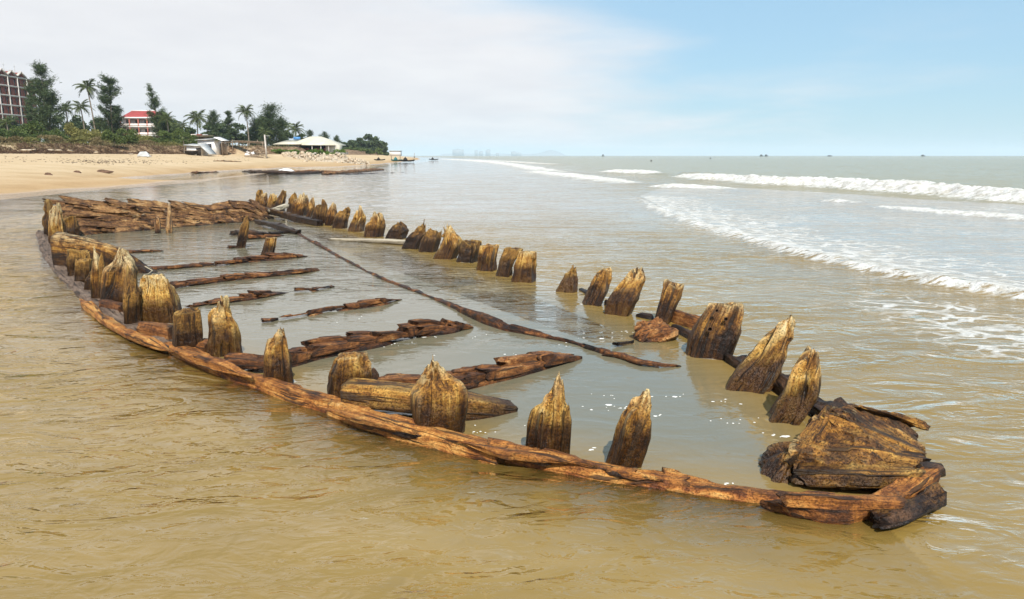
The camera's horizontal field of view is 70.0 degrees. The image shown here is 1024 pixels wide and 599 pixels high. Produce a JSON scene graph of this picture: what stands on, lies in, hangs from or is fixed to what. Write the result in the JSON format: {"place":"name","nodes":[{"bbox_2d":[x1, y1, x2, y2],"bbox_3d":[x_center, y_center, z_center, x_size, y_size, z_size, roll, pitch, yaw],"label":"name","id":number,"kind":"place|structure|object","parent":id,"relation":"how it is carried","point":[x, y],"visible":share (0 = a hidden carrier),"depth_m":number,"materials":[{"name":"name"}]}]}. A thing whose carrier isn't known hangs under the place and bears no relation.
{"place":"outdoors","nodes":[
{"label":"outdoors","id":0,"kind":"place"},
{"bbox_2d":[0,141,420,232],"bbox_3d":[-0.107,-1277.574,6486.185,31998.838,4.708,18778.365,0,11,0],"label":"beach","id":1,"kind":"structure","parent":0,"point":[22,179],"depth_m":67.14,"materials":[{"name":"beige sand"}]},
{"bbox_2d":[0,128,11,137],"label":"shrub","id":2,"kind":"object","parent":1,"relation":"on","point":[4,132],"visible":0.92,"depth_m":105.71,"materials":[{"name":"green plant"}]},
{"bbox_2d":[0,118,15,129],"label":"coconut palm","id":3,"kind":"object","parent":1,"relation":"on","point":[5,122],"visible":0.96,"depth_m":109.03,"materials":[{"name":"green plant"}]},
{"bbox_2d":[0,115,20,132],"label":"dense tree","id":4,"kind":"object","parent":1,"relation":"on","point":[13,122],"visible":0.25,"depth_m":172.86,"materials":[{"name":"green plant"}]},
{"bbox_2d":[0,135,23,142],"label":"shrub","id":5,"kind":"object","parent":1,"relation":"on","point":[12,138],"visible":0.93,"depth_m":89.77,"materials":[{"name":"green plant"}]},
{"bbox_2d":[7,131,25,141],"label":"shrub","id":6,"kind":"object","parent":1,"relation":"on","point":[20,134],"visible":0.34,"depth_m":110.85,"materials":[{"name":"green plant"}]},
{"bbox_2d":[0,64,39,141],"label":"hotel building","id":7,"kind":"structure","parent":1,"relation":"on","point":[12,95],"depth_m":246.98,"materials":[{"name":"white concrete"}]},
{"bbox_2d":[9,123,38,137],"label":"shrub","id":8,"kind":"object","parent":1,"relation":"on","point":[22,126],"visible":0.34,"depth_m":116.55,"materials":[{"name":"green plant"}]},
{"bbox_2d":[14,136,38,143],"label":"shrub","id":9,"kind":"object","parent":1,"relation":"on","point":[28,139],"visible":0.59,"depth_m":93.81,"materials":[{"name":"green plant"}]},
{"bbox_2d":[22,86,38,141],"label":"casuarina tree","id":10,"kind":"object","parent":1,"relation":"on","point":[27,116],"visible":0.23,"depth_m":146.81,"materials":[{"name":"green plant"}]},
{"bbox_2d":[22,120,46,141],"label":"shrub","id":11,"kind":"object","parent":1,"relation":"on","point":[36,128],"visible":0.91,"depth_m":104.90,"materials":[{"name":"green plant"}]},
{"bbox_2d":[20,59,69,134],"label":"casuarina tree","id":12,"kind":"object","parent":1,"relation":"on","point":[46,101],"visible":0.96,"depth_m":134.84,"materials":[{"name":"green plant"}]},
{"bbox_2d":[42,130,56,142],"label":"shrub","id":13,"kind":"object","parent":1,"relation":"on","point":[51,133],"visible":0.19,"depth_m":110.97,"materials":[{"name":"green plant"}]},
{"bbox_2d":[36,134,66,142],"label":"shrub","id":14,"kind":"object","parent":1,"relation":"on","point":[52,138],"visible":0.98,"depth_m":98.50,"materials":[{"name":"green plant"}]},
{"bbox_2d":[50,129,69,142],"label":"shrub","id":15,"kind":"object","parent":1,"relation":"on","point":[59,133],"visible":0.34,"depth_m":116.54,"materials":[{"name":"green plant"}]},
{"bbox_2d":[56,113,70,136],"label":"dense tree","id":16,"kind":"object","parent":1,"relation":"on","point":[63,117],"visible":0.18,"depth_m":175.44,"materials":[{"name":"green plant"}]},
{"bbox_2d":[56,101,79,136],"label":"coconut palm","id":17,"kind":"object","parent":1,"relation":"on","point":[66,111],"visible":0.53,"depth_m":141.82,"materials":[{"name":"green plant"}]},
{"bbox_2d":[64,122,82,137],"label":"shrub","id":18,"kind":"object","parent":1,"relation":"on","point":[71,129],"visible":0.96,"depth_m":104.63,"materials":[{"name":"green plant"}]},
{"bbox_2d":[64,136,90,143],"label":"shrub","id":19,"kind":"object","parent":1,"relation":"on","point":[84,139],"visible":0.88,"depth_m":102.72,"materials":[{"name":"green plant"}]},
{"bbox_2d":[68,115,90,141],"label":"dense tree","id":20,"kind":"object","parent":1,"relation":"on","point":[76,121],"visible":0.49,"depth_m":178.27,"materials":[{"name":"green plant"}]},
{"bbox_2d":[71,99,94,127],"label":"coconut palm","id":21,"kind":"object","parent":1,"relation":"on","point":[82,106],"visible":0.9,"depth_m":150.25,"materials":[{"name":"green plant"}]},
{"bbox_2d":[73,78,97,128],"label":"coconut palm","id":22,"kind":"object","parent":1,"relation":"on","point":[87,86],"visible":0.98,"depth_m":144.70,"materials":[{"name":"green plant"}]},
{"bbox_2d":[80,128,100,141],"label":"shrub","id":23,"kind":"object","parent":1,"relation":"on","point":[87,133],"visible":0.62,"depth_m":110.76,"materials":[{"name":"green plant"}]},
{"bbox_2d":[0,140,186,153],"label":"hanging roots","id":24,"kind":"object","parent":1,"relation":"on","point":[41,150],"visible":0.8,"depth_m":96.19,"materials":[{"name":"brown plant"}]},
{"bbox_2d":[89,117,104,131],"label":"dense tree","id":25,"kind":"object","parent":1,"relation":"on","point":[91,123],"visible":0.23,"depth_m":180.91,"materials":[{"name":"green plant"}]},
{"bbox_2d":[88,136,108,144],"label":"shrub","id":26,"kind":"object","parent":1,"relation":"on","point":[96,140],"visible":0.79,"depth_m":106.88,"materials":[{"name":"green plant"}]},
{"bbox_2d":[97,169,113,172],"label":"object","id":27,"kind":"object","parent":1,"relation":"on","point":[104,171],"visible":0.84,"depth_m":54.90,"materials":[{"name":"brown wood"}]},
{"bbox_2d":[92,71,122,134],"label":"casuarina tree","id":28,"kind":"object","parent":1,"relation":"on","point":[105,98],"visible":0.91,"depth_m":144.72,"materials":[{"name":"green plant"}]},
{"bbox_2d":[100,129,126,147],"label":"shrub","id":29,"kind":"object","parent":1,"relation":"on","point":[114,137],"visible":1,"depth_m":105.29,"materials":[{"name":"green plant"}]},
{"bbox_2d":[100,104,128,135],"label":"casuarina tree","id":30,"kind":"object","parent":1,"relation":"on","point":[118,126],"visible":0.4,"depth_m":147.19,"materials":[{"name":"green plant"}]},
{"bbox_2d":[5,155,248,164],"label":"beach litter","id":31,"kind":"object","parent":1,"relation":"on","point":[106,161],"visible":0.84,"depth_m":72.47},
{"bbox_2d":[115,128,138,141],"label":"shrub","id":32,"kind":"object","parent":1,"relation":"on","point":[130,135],"visible":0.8,"depth_m":110.73,"materials":[{"name":"green plant"}]},
{"bbox_2d":[132,134,153,143],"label":"shrub","id":33,"kind":"object","parent":1,"relation":"on","point":[141,137],"visible":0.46,"depth_m":117.33,"materials":[{"name":"green plant"}]},
{"bbox_2d":[0,141,287,151],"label":"dune grass","id":34,"kind":"structure","parent":1,"relation":"on","point":[106,144],"depth_m":106.53,"materials":[{"name":"plant"}]},
{"bbox_2d":[137,151,151,156],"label":"plastic heap","id":35,"kind":"object","parent":1,"relation":"on","point":[143,154],"visible":0.98,"depth_m":97.89,"materials":[{"name":"white plastic"}]},
{"bbox_2d":[130,140,159,144],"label":"shrub","id":36,"kind":"object","parent":1,"relation":"on","point":[149,141],"visible":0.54,"depth_m":115.60,"materials":[{"name":"green plant"}]},
{"bbox_2d":[121,110,170,143],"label":"red roof house","id":37,"kind":"structure","parent":1,"relation":"on","point":[137,122],"depth_m":254.79,"materials":[{"name":"paint"}]},
{"bbox_2d":[145,83,167,137],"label":"casuarina tree","id":38,"kind":"object","parent":1,"relation":"on","point":[154,102],"visible":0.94,"depth_m":140.08,"materials":[{"name":"green plant"}]},
{"bbox_2d":[152,110,175,139],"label":"casuarina tree","id":39,"kind":"object","parent":1,"relation":"on","point":[164,127],"visible":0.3,"depth_m":145.58,"materials":[{"name":"green plant"}]},
{"bbox_2d":[156,130,172,142],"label":"shrub","id":40,"kind":"object","parent":1,"relation":"on","point":[164,134],"visible":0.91,"depth_m":128.52,"materials":[{"name":"green plant"}]},
{"bbox_2d":[155,111,179,143],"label":"coconut palm","id":41,"kind":"object","parent":1,"relation":"on","point":[167,118],"visible":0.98,"depth_m":136.02,"materials":[{"name":"green plant"}]},
{"bbox_2d":[157,142,185,145],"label":"shrub","id":42,"kind":"object","parent":1,"relation":"on","point":[171,143],"visible":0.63,"depth_m":120.10,"materials":[{"name":"green plant"}]},
{"bbox_2d":[170,123,186,142],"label":"dense tree","id":43,"kind":"object","parent":1,"relation":"on","point":[172,130],"visible":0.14,"depth_m":167.28,"materials":[{"name":"green plant"}]},
{"bbox_2d":[171,127,186,143],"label":"shrub","id":44,"kind":"object","parent":1,"relation":"on","point":[175,137],"visible":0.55,"depth_m":133.83,"materials":[{"name":"green plant"}]},
{"bbox_2d":[172,119,190,137],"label":"coconut palm","id":45,"kind":"object","parent":1,"relation":"on","point":[182,125],"visible":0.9,"depth_m":145.85,"materials":[{"name":"green plant"}]},
{"bbox_2d":[179,136,187,152],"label":"coconut palm","id":46,"kind":"object","parent":1,"relation":"on","point":[185,140],"visible":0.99,"depth_m":115.42,"materials":[{"name":"green plant"}]},
{"bbox_2d":[177,132,197,143],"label":"shrub","id":47,"kind":"object","parent":1,"relation":"on","point":[191,139],"visible":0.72,"depth_m":123.16,"materials":[{"name":"green plant"}]},
{"bbox_2d":[184,150,197,154],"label":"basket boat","id":48,"kind":"object","parent":1,"relation":"on","point":[191,152],"visible":1,"depth_m":114.56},
{"bbox_2d":[184,127,200,141],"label":"dense tree","id":49,"kind":"object","parent":1,"relation":"on","point":[191,131],"visible":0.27,"depth_m":170.76,"materials":[{"name":"green plant"}]},
{"bbox_2d":[184,109,212,133],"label":"coconut palm","id":50,"kind":"object","parent":1,"relation":"on","point":[196,117],"visible":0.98,"depth_m":160.09,"materials":[{"name":"green plant"}]},
{"bbox_2d":[185,143,215,155],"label":"shed","id":51,"kind":"structure","parent":1,"relation":"on","point":[203,149],"depth_m":115.42,"materials":[{"name":"white paint"}]},
{"bbox_2d":[196,148,200,155],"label":"door","id":52,"kind":"structure","parent":51,"relation":"in","point":[199,149],"depth_m":115.10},
{"bbox_2d":[191,134,214,139],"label":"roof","id":53,"kind":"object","parent":1,"relation":"on","point":[198,136],"visible":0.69,"depth_m":133.84,"materials":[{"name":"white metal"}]},
{"bbox_2d":[191,171,216,172],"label":"stranded timber","id":54,"kind":"object","parent":1,"relation":"on","point":[202,172],"visible":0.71,"depth_m":71.74,"materials":[{"name":"brown wood"}]},
{"bbox_2d":[200,125,218,140],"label":"dense tree","id":55,"kind":"object","parent":1,"relation":"on","point":[205,127],"visible":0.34,"depth_m":175.24,"materials":[{"name":"green plant"}]},
{"bbox_2d":[197,137,228,155],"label":"white shack","id":56,"kind":"structure","parent":1,"relation":"on","point":[219,148],"depth_m":120.77,"materials":[{"name":"paint"}]},
{"bbox_2d":[205,109,222,131],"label":"casuarina tree","id":57,"kind":"object","parent":1,"relation":"on","point":[213,117],"visible":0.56,"depth_m":179.31,"materials":[{"name":"green plant"}]},
{"bbox_2d":[213,122,234,141],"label":"dense tree","id":58,"kind":"object","parent":1,"relation":"on","point":[218,130],"visible":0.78,"depth_m":178.20,"materials":[{"name":"green plant"}]},
{"bbox_2d":[222,110,235,143],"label":"casuarina tree","id":59,"kind":"object","parent":1,"relation":"on","point":[228,120],"visible":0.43,"depth_m":189.39,"materials":[{"name":"green plant"}]},
{"bbox_2d":[227,123,250,144],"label":"dense tree","id":60,"kind":"object","parent":1,"relation":"on","point":[233,131],"visible":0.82,"depth_m":182.46,"materials":[{"name":"green plant"}]},
{"bbox_2d":[222,140,263,151],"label":"pole shelter","id":61,"kind":"object","parent":1,"relation":"on","point":[247,142],"visible":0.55,"depth_m":125.31,"materials":[{"name":"wood"}]},
{"bbox_2d":[236,104,255,145],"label":"coconut palm","id":62,"kind":"object","parent":1,"relation":"on","point":[246,111],"visible":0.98,"depth_m":169.54,"materials":[{"name":"green plant"}]},
{"bbox_2d":[245,127,263,145],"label":"dense tree","id":63,"kind":"object","parent":1,"relation":"on","point":[246,131],"visible":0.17,"depth_m":186.28,"materials":[{"name":"green plant"}]},
{"bbox_2d":[245,117,267,145],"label":"casuarina tree","id":64,"kind":"object","parent":1,"relation":"on","point":[254,135],"visible":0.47,"depth_m":174.71,"materials":[{"name":"green plant"}]},
{"bbox_2d":[244,149,269,157],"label":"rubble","id":65,"kind":"object","parent":1,"relation":"on","point":[256,155],"visible":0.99,"depth_m":121.59,"materials":[{"name":"beige stone"}]},
{"bbox_2d":[264,135,266,157],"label":"concrete post","id":66,"kind":"object","parent":1,"relation":"on","point":[265,146],"visible":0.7,"depth_m":121.30,"materials":[{"name":"white concrete"}]},
{"bbox_2d":[258,127,274,145],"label":"coconut palm","id":67,"kind":"object","parent":1,"relation":"on","point":[263,130],"visible":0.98,"depth_m":160.73,"materials":[{"name":"green plant"}]},
{"bbox_2d":[255,101,289,145],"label":"casuarina tree","id":68,"kind":"object","parent":1,"relation":"on","point":[276,126],"visible":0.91,"depth_m":164.77,"materials":[{"name":"green plant"}]},
{"bbox_2d":[271,149,285,153],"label":"shrub","id":69,"kind":"object","parent":1,"relation":"on","point":[278,151],"visible":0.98,"depth_m":132.98,"materials":[{"name":"green plant"}]},
{"bbox_2d":[242,170,323,173],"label":"stranded timber","id":70,"kind":"object","parent":1,"relation":"on","point":[281,172],"visible":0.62,"depth_m":70.17,"materials":[{"name":"black wood"}]},
{"bbox_2d":[276,130,293,146],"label":"dense tree","id":71,"kind":"object","parent":1,"relation":"on","point":[289,135],"visible":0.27,"depth_m":190.77,"materials":[{"name":"green plant"}]},
{"bbox_2d":[285,121,305,136],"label":"coconut palm","id":72,"kind":"object","parent":1,"relation":"on","point":[295,129],"visible":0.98,"depth_m":160.56,"materials":[{"name":"green plant"}]},
{"bbox_2d":[296,133,306,139],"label":"dense tree","id":73,"kind":"object","parent":1,"relation":"on","point":[302,136],"visible":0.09,"depth_m":194.87,"materials":[{"name":"green plant"}]},
{"bbox_2d":[305,129,313,136],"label":"casuarina tree","id":74,"kind":"object","parent":1,"relation":"on","point":[309,133],"visible":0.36,"depth_m":223.89,"materials":[{"name":"green plant"}]},
{"bbox_2d":[273,136,347,154],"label":"beach pavilion","id":75,"kind":"structure","parent":1,"relation":"on","point":[317,142],"depth_m":149.01,"materials":[{"name":"concrete"}]},
{"bbox_2d":[294,170,329,171],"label":"stranded timber","id":76,"kind":"object","parent":1,"relation":"on","point":[313,170],"visible":0.22,"depth_m":78.36,"materials":[{"name":"brown wood"}]},
{"bbox_2d":[313,148,326,154],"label":"shrub","id":77,"kind":"object","parent":1,"relation":"on","point":[319,151],"visible":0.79,"depth_m":136.89,"materials":[{"name":"green plant"}]},
{"bbox_2d":[319,131,330,138],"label":"casuarina tree","id":78,"kind":"object","parent":1,"relation":"on","point":[325,135],"visible":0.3,"depth_m":234.05,"materials":[{"name":"green plant"}]},
{"bbox_2d":[281,154,370,164],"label":"rubble bank","id":79,"kind":"structure","parent":1,"relation":"on","point":[336,157],"depth_m":128.19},
{"bbox_2d":[332,135,341,142],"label":"casuarina tree","id":80,"kind":"object","parent":1,"relation":"on","point":[336,137],"visible":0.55,"depth_m":234.10,"materials":[{"name":"green plant"}]},
{"bbox_2d":[333,149,346,154],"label":"shrub","id":81,"kind":"object","parent":1,"relation":"on","point":[341,150],"visible":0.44,"depth_m":138.81,"materials":[{"name":"green plant"}]},
{"bbox_2d":[341,142,349,148],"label":"dense tree","id":82,"kind":"object","parent":1,"relation":"on","point":[346,146],"visible":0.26,"depth_m":282.79,"materials":[{"name":"green plant"}]},
{"bbox_2d":[321,168,383,174],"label":"stranded timber","id":83,"kind":"object","parent":1,"relation":"on","point":[351,171],"visible":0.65,"depth_m":72.65,"materials":[{"name":"brown wood"}]},
{"bbox_2d":[347,140,358,147],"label":"dense tree","id":84,"kind":"object","parent":1,"relation":"on","point":[351,143],"visible":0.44,"depth_m":288.66,"materials":[{"name":"green plant"}]},
{"bbox_2d":[354,137,367,148],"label":"dense tree","id":85,"kind":"object","parent":1,"relation":"on","point":[362,142],"visible":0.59,"depth_m":294.14,"materials":[{"name":"green plant"}]},
{"bbox_2d":[365,149,374,154],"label":"shrub","id":86,"kind":"object","parent":1,"relation":"on","point":[369,151],"visible":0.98,"depth_m":256.29,"materials":[{"name":"green plant"}]},
{"bbox_2d":[362,133,378,152],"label":"dense tree","id":87,"kind":"object","parent":1,"relation":"on","point":[371,145],"visible":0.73,"depth_m":300.38,"materials":[{"name":"green plant"}]},
{"bbox_2d":[341,172,403,174],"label":"stranded timber","id":88,"kind":"object","parent":1,"relation":"on","point":[362,173],"visible":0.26,"depth_m":68.12,"materials":[{"name":"black wood"}]},
{"bbox_2d":[373,136,384,153],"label":"dense tree","id":89,"kind":"object","parent":1,"relation":"on","point":[378,143],"visible":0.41,"depth_m":305.85,"materials":[{"name":"green plant"}]},
{"bbox_2d":[375,147,382,154],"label":"shrub","id":90,"kind":"object","parent":1,"relation":"on","point":[379,149],"visible":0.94,"depth_m":256.26,"materials":[{"name":"green plant"}]},
{"bbox_2d":[377,141,389,155],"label":"dense tree","id":91,"kind":"object","parent":1,"relation":"on","point":[385,153],"visible":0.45,"depth_m":313.62,"materials":[{"name":"green plant"}]},
{"bbox_2d":[389,151,401,158],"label":"deck house","id":92,"kind":"structure","parent":1,"relation":"on","point":[395,153],"depth_m":200.05,"materials":[{"name":"white paint"}]},
{"bbox_2d":[452,149,461,155],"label":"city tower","id":93,"kind":"structure","parent":0,"point":[456,152],"depth_m":7828.43,"materials":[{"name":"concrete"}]},
{"bbox_2d":[485,149,489,155],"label":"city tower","id":94,"kind":"structure","parent":0,"point":[487,151],"depth_m":7985.29,"materials":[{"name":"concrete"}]},
{"bbox_2d":[437,150,567,155],"bbox_3d":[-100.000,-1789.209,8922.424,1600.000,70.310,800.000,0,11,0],"label":"hills","id":95,"kind":"structure","parent":0,"point":[550,153],"depth_m":8660.76,"materials":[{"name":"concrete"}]},
{"bbox_2d":[0,156,1023,598],"bbox_3d":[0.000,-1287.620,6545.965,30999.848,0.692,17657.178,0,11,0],"label":"sea water","id":96,"kind":"structure","parent":0,"point":[892,282],"depth_m":5.51,"materials":[{"name":"brown liquid"}]},
{"bbox_2d":[327,238,404,244],"bbox_3d":[-2.852,-1.187,14.634,1.998,0.096,0.249,6,13,27],"label":"pale board","id":97,"kind":"object","parent":96,"relation":"on","point":[388,241],"visible":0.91,"depth_m":14.52,"materials":[{"name":"beige wood"}]},
{"bbox_2d":[399,153,414,161],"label":"fishing boat","id":98,"kind":"object","parent":96,"relation":"on","point":[405,159],"visible":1,"depth_m":184.17,"materials":[{"name":"wood"}]},
{"bbox_2d":[26,189,946,528],"bbox_3d":[-5.276,-1.094,13.615,7.534,1.407,25.734,-7,13,-31],"label":"shipwreck","id":99,"kind":"object","parent":96,"relation":"in","point":[840,443],"visible":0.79,"depth_m":5.34,"materials":[{"name":"brown wood"}]},
{"bbox_2d":[267,203,289,213],"bbox_3d":[-6.475,-2.530,20.361,0.250,0.243,0.840,5,12,25],"label":"bleached log","id":100,"kind":"object","parent":99,"relation":"on","point":[282,206],"visible":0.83,"depth_m":20.31,"materials":[{"name":"white wood"}]},
{"bbox_2d":[361,316,789,484],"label":"foam specks","id":101,"kind":"object","parent":96,"relation":"on","point":[626,406],"visible":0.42,"depth_m":4.88,"materials":[{"name":"white liquid"}]},
{"bbox_2d":[0,0,1023,155],"label":"sky","id":102,"kind":"structure","parent":0,"point":[420,77],"materials":[{"name":"blue"}]}
]}

